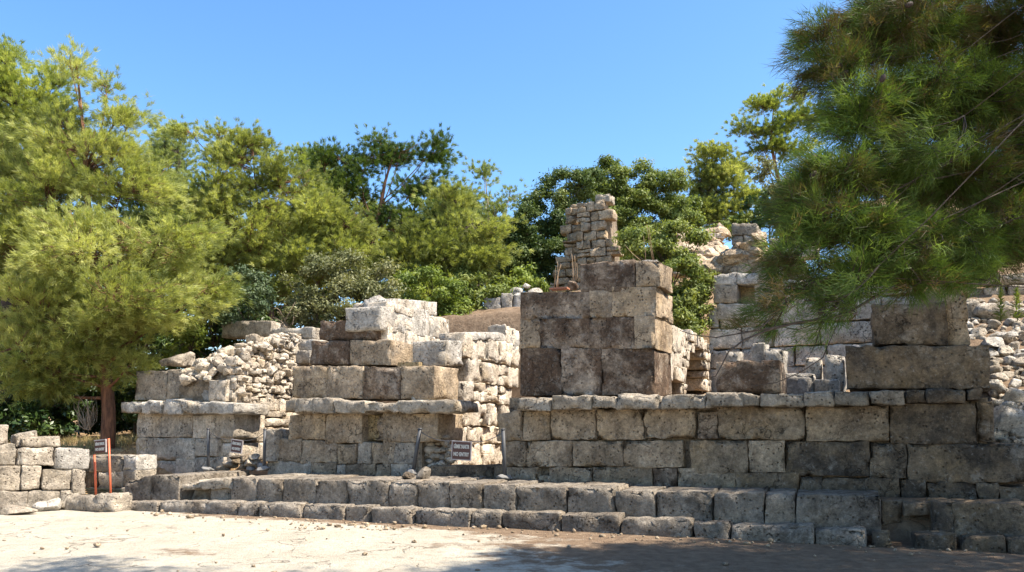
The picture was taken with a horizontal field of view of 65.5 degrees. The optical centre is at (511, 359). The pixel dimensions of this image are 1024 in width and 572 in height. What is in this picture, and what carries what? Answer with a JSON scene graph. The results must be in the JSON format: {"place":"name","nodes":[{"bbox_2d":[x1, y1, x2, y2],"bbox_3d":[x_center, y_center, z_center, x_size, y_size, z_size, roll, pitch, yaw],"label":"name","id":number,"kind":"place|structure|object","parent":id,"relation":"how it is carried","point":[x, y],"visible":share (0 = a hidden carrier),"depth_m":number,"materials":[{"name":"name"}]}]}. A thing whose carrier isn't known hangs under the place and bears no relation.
{"place":"outdoors","nodes":[
{"label":"outdoors","id":0,"kind":"place"},
{"bbox_2d":[85,454,156,494],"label":"corner wall","id":1,"kind":"structure","parent":0,"point":[126,467],"depth_m":17.56,"materials":[{"name":"grey stone"}]},
{"bbox_2d":[0,0,1019,369],"label":"sky","id":2,"kind":"structure","parent":0,"point":[527,87],"materials":[{"name":"blue"}]},
{"bbox_2d":[0,193,1023,571],"bbox_3d":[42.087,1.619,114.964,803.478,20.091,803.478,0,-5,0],"label":"ground","id":3,"kind":"structure","parent":0,"point":[172,543],"depth_m":10.72,"materials":[{"name":"beige sand"}]},
{"bbox_2d":[0,505,37,514],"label":"fallen stone","id":4,"kind":"object","parent":3,"relation":"on","point":[10,509],"visible":1,"depth_m":14.95,"materials":[{"name":"grey stone"}]},
{"bbox_2d":[0,442,89,509],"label":"wall","id":5,"kind":"structure","parent":3,"relation":"on","point":[61,474],"depth_m":15.61,"materials":[{"name":"grey stone"}]},
{"bbox_2d":[0,425,8,443],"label":"loose block","id":6,"kind":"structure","parent":5,"relation":"on","point":[3,434],"depth_m":15.29,"materials":[{"name":"grey stone"}]},
{"bbox_2d":[10,430,36,446],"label":"loose block","id":7,"kind":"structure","parent":5,"relation":"on","point":[15,439],"depth_m":15.71,"materials":[{"name":"grey stone"}]},
{"bbox_2d":[20,436,59,447],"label":"loose block","id":8,"kind":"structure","parent":5,"relation":"on","point":[44,441],"depth_m":15.73,"materials":[{"name":"grey stone"}]},
{"bbox_2d":[32,498,61,511],"bbox_3d":[-9.199,2.877,15.657,0.576,0.332,0.436,1,-5,-10],"label":"fallen stone","id":9,"kind":"object","parent":3,"relation":"on","point":[54,504],"visible":0.72,"depth_m":15.58,"materials":[{"name":"stone"}]},
{"bbox_2d":[0,312,100,439],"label":"shrub","id":10,"kind":"object","parent":3,"relation":"on","point":[48,426],"visible":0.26,"depth_m":24.00,"materials":[{"name":"green plant"}]},
{"bbox_2d":[0,254,105,417],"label":"pine tree","id":11,"kind":"object","parent":3,"relation":"on","point":[52,291],"depth_m":27.70,"materials":[{"name":"green plant"}]},
{"bbox_2d":[0,316,115,431],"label":"shrub","id":12,"kind":"object","parent":3,"relation":"on","point":[12,399],"visible":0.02,"depth_m":25.18,"materials":[{"name":"green plant"}]},
{"bbox_2d":[0,32,121,441],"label":"pine tree","id":13,"kind":"object","parent":3,"relation":"on","point":[11,89],"visible":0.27,"depth_m":25.29,"materials":[{"name":"green plant"}]},
{"bbox_2d":[7,430,164,479],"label":"dry grass","id":14,"kind":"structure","parent":3,"relation":"on","point":[89,442],"depth_m":21.72,"materials":[{"name":"plant"}]},
{"bbox_2d":[74,394,97,429],"bbox_3d":[-10.652,1.319,19.928,0.531,0.910,1.039,3,-6,-31],"label":"dry brush","id":15,"kind":"object","parent":3,"relation":"on","point":[88,421],"visible":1,"depth_m":19.92,"materials":[{"name":"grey plant"}]},
{"bbox_2d":[0,227,187,427],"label":"shrub","id":16,"kind":"object","parent":3,"relation":"on","point":[181,368],"depth_m":34.97,"materials":[{"name":"green plant"}]},
{"bbox_2d":[63,492,132,511],"bbox_3d":[-8.280,2.882,15.847,1.458,0.509,0.575,-2,-5,23],"label":"fallen stone","id":17,"kind":"object","parent":3,"relation":"on","point":[109,502],"visible":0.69,"depth_m":15.58,"materials":[{"name":"grey stone"}]},
{"bbox_2d":[93,438,111,494],"bbox_3d":[-8.362,2.329,16.266,0.568,1.430,0.069,-2,-5,21],"label":"post sign","id":18,"kind":"object","parent":3,"relation":"on","point":[101,446],"visible":1,"depth_m":16.29,"materials":[{"name":"orange paint"}]},
{"bbox_2d":[48,345,176,435],"bbox_3d":[-13.476,0.895,26.949,4.991,3.718,2.773,0,-5,0],"label":"shrub","id":19,"kind":"object","parent":3,"relation":"on","point":[124,425],"visible":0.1,"depth_m":26.34,"materials":[{"name":"green plant"}]},
{"bbox_2d":[0,32,253,447],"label":"pine tree","id":20,"kind":"object","parent":3,"relation":"on","point":[131,304],"visible":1,"depth_m":19.86,"materials":[{"name":"green plant"}]},
{"bbox_2d":[92,299,194,436],"bbox_3d":[-11.480,0.223,25.109,3.426,4.852,2.574,0,-5,0],"label":"shrub","id":21,"kind":"object","parent":3,"relation":"on","point":[132,418],"visible":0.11,"depth_m":24.89,"materials":[{"name":"green plant"}]},
{"bbox_2d":[105,113,222,369],"bbox_3d":[-13.033,-3.293,30.431,4.702,12.419,3.508,-3,-6,35],"label":"pine tree","id":22,"kind":"object","parent":3,"relation":"on","point":[160,147],"visible":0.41,"depth_m":30.34,"materials":[{"name":"green plant"}]},
{"bbox_2d":[78,155,276,327],"bbox_3d":[-12.946,-2.715,31.284,8.330,11.348,4.341,0,-5,0],"label":"pine tree","id":23,"kind":"object","parent":3,"relation":"on","point":[133,203],"visible":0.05,"depth_m":30.93,"materials":[{"name":"green plant"}]},
{"bbox_2d":[159,306,216,367],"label":"shrub","id":24,"kind":"object","parent":3,"relation":"on","point":[192,338],"visible":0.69,"depth_m":22.00,"materials":[{"name":"green plant"}]},
{"bbox_2d":[150,274,273,368],"bbox_3d":[-8.808,-0.012,23.514,3.957,5.067,2.105,0,-5,0],"label":"shrub","id":25,"kind":"object","parent":3,"relation":"on","point":[214,340],"visible":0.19,"depth_m":23.40,"materials":[{"name":"green plant"}]},
{"bbox_2d":[121,332,327,473],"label":"stone pier","id":26,"kind":"structure","parent":3,"relation":"on","point":[239,391],"depth_m":19.01,"materials":[{"name":"stone"}]},
{"bbox_2d":[159,351,194,366],"bbox_3d":[-8.356,0.004,20.022,0.717,0.401,0.730,-2,-6,26],"label":"boulder","id":27,"kind":"object","parent":26,"relation":"on","point":[182,360],"visible":0.94,"depth_m":19.77,"materials":[{"name":"grey stone"}]},
{"bbox_2d":[222,321,289,339],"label":"loose block","id":28,"kind":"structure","parent":26,"relation":"on","point":[239,330],"depth_m":22.03,"materials":[{"name":"grey stone"}]},
{"bbox_2d":[273,304,298,327],"bbox_3d":[-6.373,-1.221,22.100,0.592,0.721,0.983,4,-6,-39],"label":"dry brush","id":29,"kind":"object","parent":28,"relation":"on","point":[285,318],"visible":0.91,"depth_m":22.07,"materials":[{"name":"brown plant"}]},
{"bbox_2d":[271,327,327,341],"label":"loose block","id":30,"kind":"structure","parent":26,"relation":"on","point":[309,332],"depth_m":20.93,"materials":[{"name":"stone"}]},
{"bbox_2d":[295,350,311,364],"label":"loose block","id":31,"kind":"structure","parent":26,"relation":"on","point":[303,357],"depth_m":20.58,"materials":[{"name":"stone"}]},
{"bbox_2d":[298,339,323,350],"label":"loose block","id":32,"kind":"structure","parent":31,"relation":"on","point":[304,344],"depth_m":20.71,"materials":[{"name":"stone"}]},
{"bbox_2d":[212,262,284,341],"bbox_3d":[-7.531,-0.161,22.581,1.844,5.250,1.842,-1,-5,15],"label":"shrub","id":33,"kind":"object","parent":3,"relation":"on","point":[259,304],"visible":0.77,"depth_m":22.57,"materials":[{"name":"green plant"}]},
{"bbox_2d":[256,429,270,470],"bbox_3d":[-5.392,1.973,17.341,0.263,0.917,0.256,0,-5,0],"label":"metal post","id":34,"kind":"object","parent":3,"relation":"on","point":[264,467],"visible":1,"depth_m":17.30,"materials":[{"name":"metal"}]},
{"bbox_2d":[209,432,262,453],"bbox_3d":[-6.148,1.845,17.709,1.691,0.501,0.034,-2,-6,26],"label":"sign board","id":35,"kind":"object","parent":34,"relation":"attached to","point":[236,446],"visible":1,"depth_m":17.66,"materials":[{"name":"brown paint"}]},
{"bbox_2d":[154,114,387,320],"bbox_3d":[-8.166,-2.785,26.091,8.086,10.851,4.123,0,-5,0],"label":"pine tree","id":36,"kind":"object","parent":3,"relation":"on","point":[317,219],"visible":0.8,"depth_m":26.00,"materials":[{"name":"green plant"}]},
{"bbox_2d":[186,230,384,358],"bbox_3d":[-10.941,-1.733,36.199,10.767,9.773,5.060,0,-5,0],"label":"shrub","id":37,"kind":"object","parent":3,"relation":"on","point":[207,351],"visible":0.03,"depth_m":35.66,"materials":[{"name":"green plant"}]},
{"bbox_2d":[270,246,410,327],"bbox_3d":[-4.824,-0.190,22.686,3.803,6.235,2.464,0,-5,0],"label":"shrub","id":38,"kind":"object","parent":3,"relation":"on","point":[309,304],"visible":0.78,"depth_m":22.44,"materials":[{"name":"green plant"}]},
{"bbox_2d":[245,140,455,324],"bbox_3d":[-6.346,-3.132,32.188,9.114,12.076,4.510,0,-5,0],"label":"pine tree","id":39,"kind":"object","parent":3,"relation":"on","point":[302,159],"visible":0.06,"depth_m":32.38,"materials":[{"name":"green plant"}]},
{"bbox_2d":[267,298,478,475],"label":"stone pier","id":40,"kind":"structure","parent":3,"relation":"on","point":[343,421],"depth_m":16.93,"materials":[{"name":"stone"}]},
{"bbox_2d":[266,429,288,461],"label":"loose block","id":41,"kind":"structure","parent":40,"relation":"on","point":[274,437],"depth_m":17.60,"materials":[{"name":"grey stone"}]},
{"bbox_2d":[293,120,482,282],"bbox_3d":[-4.599,-3.056,29.457,7.545,11.626,3.742,0,-5,0],"label":"pine tree","id":42,"kind":"object","parent":3,"relation":"on","point":[393,156],"visible":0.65,"depth_m":29.48,"materials":[{"name":"green plant"}]},
{"bbox_2d":[402,183,433,224],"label":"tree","id":43,"kind":"object","parent":3,"relation":"on","point":[415,202],"visible":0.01,"depth_m":39.62,"materials":[{"name":"green plant"}]},
{"bbox_2d":[393,263,475,316],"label":"shrub","id":44,"kind":"object","parent":3,"relation":"on","point":[440,298],"visible":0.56,"depth_m":24.57,"materials":[{"name":"green plant"}]},
{"bbox_2d":[350,172,533,316],"bbox_3d":[-2.372,-3.410,26.947,6.423,5.653,3.470,0,-5,0],"label":"pine tree","id":45,"kind":"object","parent":3,"relation":"on","point":[436,247],"visible":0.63,"depth_m":26.53,"materials":[{"name":"green plant"}]},
{"bbox_2d":[398,324,519,464],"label":"passage wall","id":46,"kind":"structure","parent":3,"relation":"on","point":[485,363],"depth_m":18.47,"materials":[{"name":"stone"}]},
{"bbox_2d":[414,182,522,292],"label":"pine tree","id":47,"kind":"object","parent":3,"relation":"on","point":[471,232],"visible":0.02,"depth_m":38.05,"materials":[{"name":"green plant"}]},
{"bbox_2d":[430,464,508,478],"bbox_3d":[-0.735,2.301,15.715,1.797,0.485,0.576,-2,-6,26],"label":"threshold row","id":48,"kind":"object","parent":3,"relation":"on","point":[492,471],"visible":0.4,"depth_m":15.49,"materials":[{"name":"stone"}]},
{"bbox_2d":[445,257,513,310],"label":"shrub","id":49,"kind":"object","parent":3,"relation":"on","point":[496,288],"visible":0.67,"depth_m":25.91,"materials":[{"name":"green plant"}]},
{"bbox_2d":[456,156,530,275],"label":"pine tree","id":50,"kind":"object","parent":3,"relation":"on","point":[497,206],"visible":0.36,"depth_m":34.53,"materials":[{"name":"green plant"}]},
{"bbox_2d":[484,293,520,308],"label":"hillside wall","id":51,"kind":"structure","parent":3,"relation":"on","point":[505,300],"depth_m":25.74,"materials":[{"name":"stone"}]},
{"bbox_2d":[2,509,1004,571],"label":"pebbles","id":52,"kind":"object","parent":3,"relation":"on","point":[367,524],"visible":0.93,"depth_m":12.32,"materials":[{"name":"stone"}]},
{"bbox_2d":[502,273,547,291],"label":"shrub","id":53,"kind":"object","parent":3,"relation":"on","point":[539,283],"visible":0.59,"depth_m":29.24,"materials":[{"name":"green plant"}]},
{"bbox_2d":[510,261,543,291],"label":"shrub","id":54,"kind":"object","parent":3,"relation":"on","point":[518,271],"visible":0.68,"depth_m":30.23,"materials":[{"name":"green plant"}]},
{"bbox_2d":[492,164,608,291],"bbox_3d":[1.607,-5.135,33.707,5.034,6.158,3.144,0,-5,0],"label":"tree","id":55,"kind":"object","parent":3,"relation":"on","point":[546,243],"visible":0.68,"depth_m":33.13,"materials":[{"name":"green plant"}]},
{"bbox_2d":[125,470,1023,544],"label":"stone bench","id":56,"kind":"object","parent":3,"relation":"on","point":[851,508],"visible":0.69,"depth_m":12.74,"materials":[{"name":"stone"}]},
{"bbox_2d":[201,428,213,471],"bbox_3d":[-6.877,2.047,18.021,0.248,0.978,0.334,0,-5,0],"label":"metal post","id":57,"kind":"object","parent":56,"relation":"on","point":[206,468],"visible":0.98,"depth_m":18.02,"materials":[{"name":"metal"}]},
{"bbox_2d":[182,475,253,490],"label":"loose block","id":58,"kind":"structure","parent":56,"relation":"on","point":[220,483],"depth_m":15.64,"materials":[{"name":"grey stone"}]},
{"bbox_2d":[246,466,255,470],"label":"loose stone","id":59,"kind":"object","parent":56,"relation":"on","point":[250,468],"visible":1,"depth_m":17.77,"materials":[{"name":"grey stone"}]},
{"bbox_2d":[244,458,260,466],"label":"loose stone","id":60,"kind":"object","parent":59,"relation":"on","point":[250,462],"visible":0.83,"depth_m":17.77,"materials":[{"name":"grey stone"}]},
{"bbox_2d":[407,428,421,473],"bbox_3d":[-1.923,1.807,15.640,0.324,0.915,0.265,0,-5,0],"label":"metal post","id":61,"kind":"object","parent":56,"relation":"on","point":[412,470],"visible":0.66,"depth_m":15.59,"materials":[{"name":"metal"}]},
{"bbox_2d":[416,466,430,478],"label":"loose stone","id":62,"kind":"object","parent":56,"relation":"on","point":[424,472],"visible":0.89,"depth_m":14.54,"materials":[{"name":"stone"}]},
{"bbox_2d":[496,429,512,479],"bbox_3d":[-0.138,1.758,14.695,0.312,0.954,0.206,0,-5,0],"label":"metal post","id":63,"kind":"object","parent":56,"relation":"on","point":[504,475],"visible":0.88,"depth_m":14.68,"materials":[{"name":"metal"}]},
{"bbox_2d":[421,432,499,460],"bbox_3d":[-0.985,1.649,15.169,1.853,0.554,0.034,-3,-6,27],"label":"sign board","id":64,"kind":"object","parent":63,"relation":"hanging from","point":[461,450],"visible":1,"depth_m":15.13,"materials":[{"name":"brown paint"}]},
{"bbox_2d":[131,499,1023,553],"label":"stone kerb","id":65,"kind":"structure","parent":3,"relation":"on","point":[619,523],"depth_m":12.40,"materials":[{"name":"stone"}]},
{"bbox_2d":[211,489,230,499],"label":"loose block","id":66,"kind":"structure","parent":65,"relation":"on","point":[221,494],"depth_m":15.61,"materials":[{"name":"grey stone"}]},
{"bbox_2d":[549,194,623,291],"bbox_3d":[2.942,-3.955,29.959,2.958,4.100,1.600,-4,-6,40],"label":"tower ruin","id":67,"kind":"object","parent":3,"relation":"on","point":[588,229],"visible":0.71,"depth_m":29.38,"materials":[{"name":"stone"}]},
{"bbox_2d":[583,153,703,259],"bbox_3d":[5.947,-6.527,36.847,5.552,5.839,3.651,0,-5,0],"label":"tree","id":68,"kind":"object","parent":3,"relation":"on","point":[630,205],"visible":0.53,"depth_m":36.14,"materials":[{"name":"green plant"}]},
{"bbox_2d":[611,217,721,337],"bbox_3d":[4.239,-1.378,21.787,3.067,4.912,2.058,0,-5,0],"label":"shrub","id":69,"kind":"object","parent":3,"relation":"on","point":[690,308],"visible":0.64,"depth_m":21.49,"materials":[{"name":"green plant"}]},
{"bbox_2d":[673,222,730,278],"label":"rubble bank","id":70,"kind":"structure","parent":3,"relation":"on","point":[713,248],"depth_m":26.86,"materials":[{"name":"stone"}]},
{"bbox_2d":[658,194,765,278],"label":"shrub","id":71,"kind":"object","parent":3,"relation":"on","point":[731,219],"visible":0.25,"depth_m":40.18,"materials":[{"name":"green plant"}]},
{"bbox_2d":[678,138,768,241],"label":"pine tree","id":72,"kind":"object","parent":3,"relation":"on","point":[714,175],"visible":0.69,"depth_m":44.49,"materials":[{"name":"green plant"}]},
{"bbox_2d":[740,184,779,246],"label":"shrub","id":73,"kind":"object","parent":3,"relation":"on","point":[746,206],"visible":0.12,"depth_m":40.61,"materials":[{"name":"green plant"}]},
{"bbox_2d":[497,388,1023,501],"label":"podium wall","id":74,"kind":"structure","parent":3,"relation":"on","point":[931,442],"depth_m":13.00,"materials":[{"name":"stone"}]},
{"bbox_2d":[520,258,713,396],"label":"stone pier","id":75,"kind":"structure","parent":74,"relation":"on","point":[609,330],"depth_m":14.77,"materials":[{"name":"grey stone"}]},
{"bbox_2d":[568,281,578,290],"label":"loose stone","id":76,"kind":"object","parent":75,"relation":"on","point":[573,286],"visible":0.95,"depth_m":16.04,"materials":[{"name":"brown stone"}]},
{"bbox_2d":[716,360,786,395],"bbox_3d":[4.090,0.332,13.607,1.063,0.593,0.831,-2,-6,26],"label":"loose block","id":77,"kind":"object","parent":74,"relation":"on","point":[743,376],"depth_m":13.24,"materials":[{"name":"grey stone"}]},
{"bbox_2d":[726,351,743,361],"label":"loose block","id":78,"kind":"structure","parent":77,"relation":"on","point":[734,356],"depth_m":15.32,"materials":[{"name":"stone"}]},
{"bbox_2d":[750,342,768,360],"bbox_3d":[4.736,-0.004,15.213,0.298,0.622,0.526,-2,-6,26],"label":"loose block","id":79,"kind":"object","parent":77,"relation":"on","point":[757,351],"depth_m":15.01,"materials":[{"name":"stone"}]},
{"bbox_2d":[764,349,787,373],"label":"loose block","id":80,"kind":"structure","parent":74,"relation":"on","point":[776,354],"depth_m":14.69,"materials":[{"name":"stone"}]},
{"bbox_2d":[786,373,816,394],"bbox_3d":[5.234,0.561,14.474,0.592,0.636,0.520,-3,-6,27],"label":"loose block","id":81,"kind":"object","parent":74,"relation":"on","point":[801,383],"depth_m":14.26,"materials":[{"name":"stone"}]},
{"bbox_2d":[805,358,822,378],"bbox_3d":[5.670,0.283,14.952,0.316,0.644,0.535,-2,-5,24],"label":"loose block","id":82,"kind":"object","parent":74,"relation":"on","point":[816,368],"depth_m":14.73,"materials":[{"name":"stone"}]},
{"bbox_2d":[815,379,840,391],"bbox_3d":[5.657,0.612,14.262,0.440,0.507,0.518,-2,-6,26],"label":"loose block","id":83,"kind":"object","parent":74,"relation":"on","point":[833,385],"depth_m":14.05,"materials":[{"name":"stone"}]},
{"bbox_2d":[825,355,846,391],"bbox_3d":[5.901,0.285,14.504,0.333,0.726,0.524,-2,-6,26],"label":"loose block","id":84,"kind":"object","parent":74,"relation":"on","point":[835,367],"depth_m":14.29,"materials":[{"name":"stone"}]},
{"bbox_2d":[845,281,989,391],"bbox_3d":[6.464,-0.524,12.837,2.020,2.116,1.202,-2,-6,26],"label":"block stack","id":85,"kind":"object","parent":74,"relation":"on","point":[919,350],"visible":0.8,"depth_m":12.34,"materials":[{"name":"stone"}]},
{"bbox_2d":[746,155,789,215],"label":"tree","id":86,"kind":"object","parent":3,"relation":"on","point":[766,169],"visible":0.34,"depth_m":37.87,"materials":[{"name":"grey plant"}]},
{"bbox_2d":[714,81,823,180],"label":"pine tree","id":87,"kind":"object","parent":3,"relation":"on","point":[778,143],"visible":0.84,"depth_m":51.18,"materials":[{"name":"green plant"}]},
{"bbox_2d":[699,223,926,392],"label":"back wall","id":88,"kind":"structure","parent":3,"relation":"on","point":[729,288],"depth_m":21.23,"materials":[{"name":"stone"}]},
{"bbox_2d":[770,183,915,240],"bbox_3d":[13.189,-5.092,31.538,6.070,5.022,3.451,0,-5,0],"label":"shrub","id":89,"kind":"object","parent":3,"relation":"on","point":[860,208],"visible":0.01,"depth_m":31.06,"materials":[{"name":"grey plant"}]},
{"bbox_2d":[680,0,1023,385],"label":"pine tree","id":90,"kind":"object","parent":3,"relation":"on","point":[959,101],"visible":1,"depth_m":7.82,"materials":[{"name":"green plant"}]},
{"bbox_2d":[967,300,979,317],"bbox_3d":[9.273,-0.942,16.210,0.558,0.494,0.483,0,-5,0],"label":"rubble stone","id":91,"kind":"object","parent":3,"relation":"on","point":[972,305],"visible":0.29,"depth_m":16.01,"materials":[{"name":"stone"}]},
{"bbox_2d":[971,327,987,338],"bbox_3d":[9.005,-0.484,15.346,0.292,0.264,0.416,-3,-6,28],"label":"rubble stone","id":92,"kind":"object","parent":3,"relation":"on","point":[978,332],"visible":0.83,"depth_m":15.22,"materials":[{"name":"grey stone"}]},
{"bbox_2d":[981,337,1004,347],"bbox_3d":[8.952,-0.305,14.846,0.355,0.229,0.501,0,-5,0],"label":"rubble stone","id":93,"kind":"object","parent":3,"relation":"on","point":[996,342],"visible":0.79,"depth_m":14.71,"materials":[{"name":"stone"}]},
{"bbox_2d":[987,319,1000,327],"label":"rubble stone","id":94,"kind":"object","parent":3,"relation":"on","point":[993,323],"visible":1,"depth_m":15.39,"materials":[{"name":"stone"}]},
{"bbox_2d":[982,379,1005,392],"bbox_3d":[8.149,0.460,13.521,0.435,0.228,0.524,0,-5,0],"label":"rubble stone","id":95,"kind":"object","parent":3,"relation":"on","point":[997,385],"visible":0.59,"depth_m":13.32,"materials":[{"name":"stone"}]},
{"bbox_2d":[973,303,1015,319],"bbox_3d":[9.617,-0.876,15.880,0.740,0.502,0.621,-3,-6,31],"label":"rubble stone","id":96,"kind":"object","parent":3,"relation":"on","point":[985,310],"visible":0.6,"depth_m":15.70,"materials":[{"name":"stone"}]},
{"bbox_2d":[969,273,1023,294],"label":"hillside wall","id":97,"kind":"structure","parent":3,"relation":"on","point":[1010,289],"depth_m":16.63,"materials":[{"name":"grey stone"}]},
{"bbox_2d":[990,365,1002,372],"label":"rubble stone","id":98,"kind":"object","parent":3,"relation":"on","point":[995,369],"visible":0.6,"depth_m":13.98,"materials":[{"name":"stone"}]},
{"bbox_2d":[992,372,1008,381],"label":"rubble stone","id":99,"kind":"object","parent":3,"relation":"on","point":[1002,376],"visible":0.78,"depth_m":13.75,"materials":[{"name":"stone"}]},
{"bbox_2d":[993,286,1009,322],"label":"seedling","id":100,"kind":"object","parent":3,"relation":"on","point":[1000,295],"visible":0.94,"depth_m":13.11,"materials":[{"name":"green plant"}]},
{"bbox_2d":[994,431,1008,438],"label":"rubble stone","id":101,"kind":"object","parent":3,"relation":"on","point":[999,434],"visible":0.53,"depth_m":12.40,"materials":[{"name":"stone"}]},
{"bbox_2d":[998,345,1014,355],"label":"rubble stone","id":102,"kind":"object","parent":3,"relation":"on","point":[1006,350],"visible":0.88,"depth_m":14.44,"materials":[{"name":"stone"}]},
{"bbox_2d":[994,405,1023,433],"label":"rubble stone","id":103,"kind":"object","parent":3,"relation":"on","point":[1007,418],"visible":0.7,"depth_m":12.44,"materials":[{"name":"stone"}]},
{"bbox_2d":[1002,387,1023,403],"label":"rubble stone","id":104,"kind":"object","parent":3,"relation":"on","point":[1015,395],"visible":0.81,"depth_m":13.10,"materials":[{"name":"stone"}]},
{"bbox_2d":[1008,378,1021,388],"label":"rubble stone","id":105,"kind":"object","parent":3,"relation":"on","point":[1015,383],"visible":0.78,"depth_m":13.48,"materials":[{"name":"stone"}]},
{"bbox_2d":[1009,285,1023,321],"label":"seedling","id":106,"kind":"object","parent":3,"relation":"on","point":[1016,294],"visible":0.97,"depth_m":13.11,"materials":[{"name":"green plant"}]},
{"bbox_2d":[1011,356,1023,366],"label":"rubble stone","id":107,"kind":"object","parent":3,"relation":"on","point":[1018,362],"visible":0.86,"depth_m":14.03,"materials":[{"name":"grey stone"}]},
{"bbox_2d":[1011,427,1023,437],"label":"rubble stone","id":108,"kind":"object","parent":3,"relation":"on","point":[1019,431],"visible":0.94,"depth_m":12.32,"materials":[{"name":"stone"}]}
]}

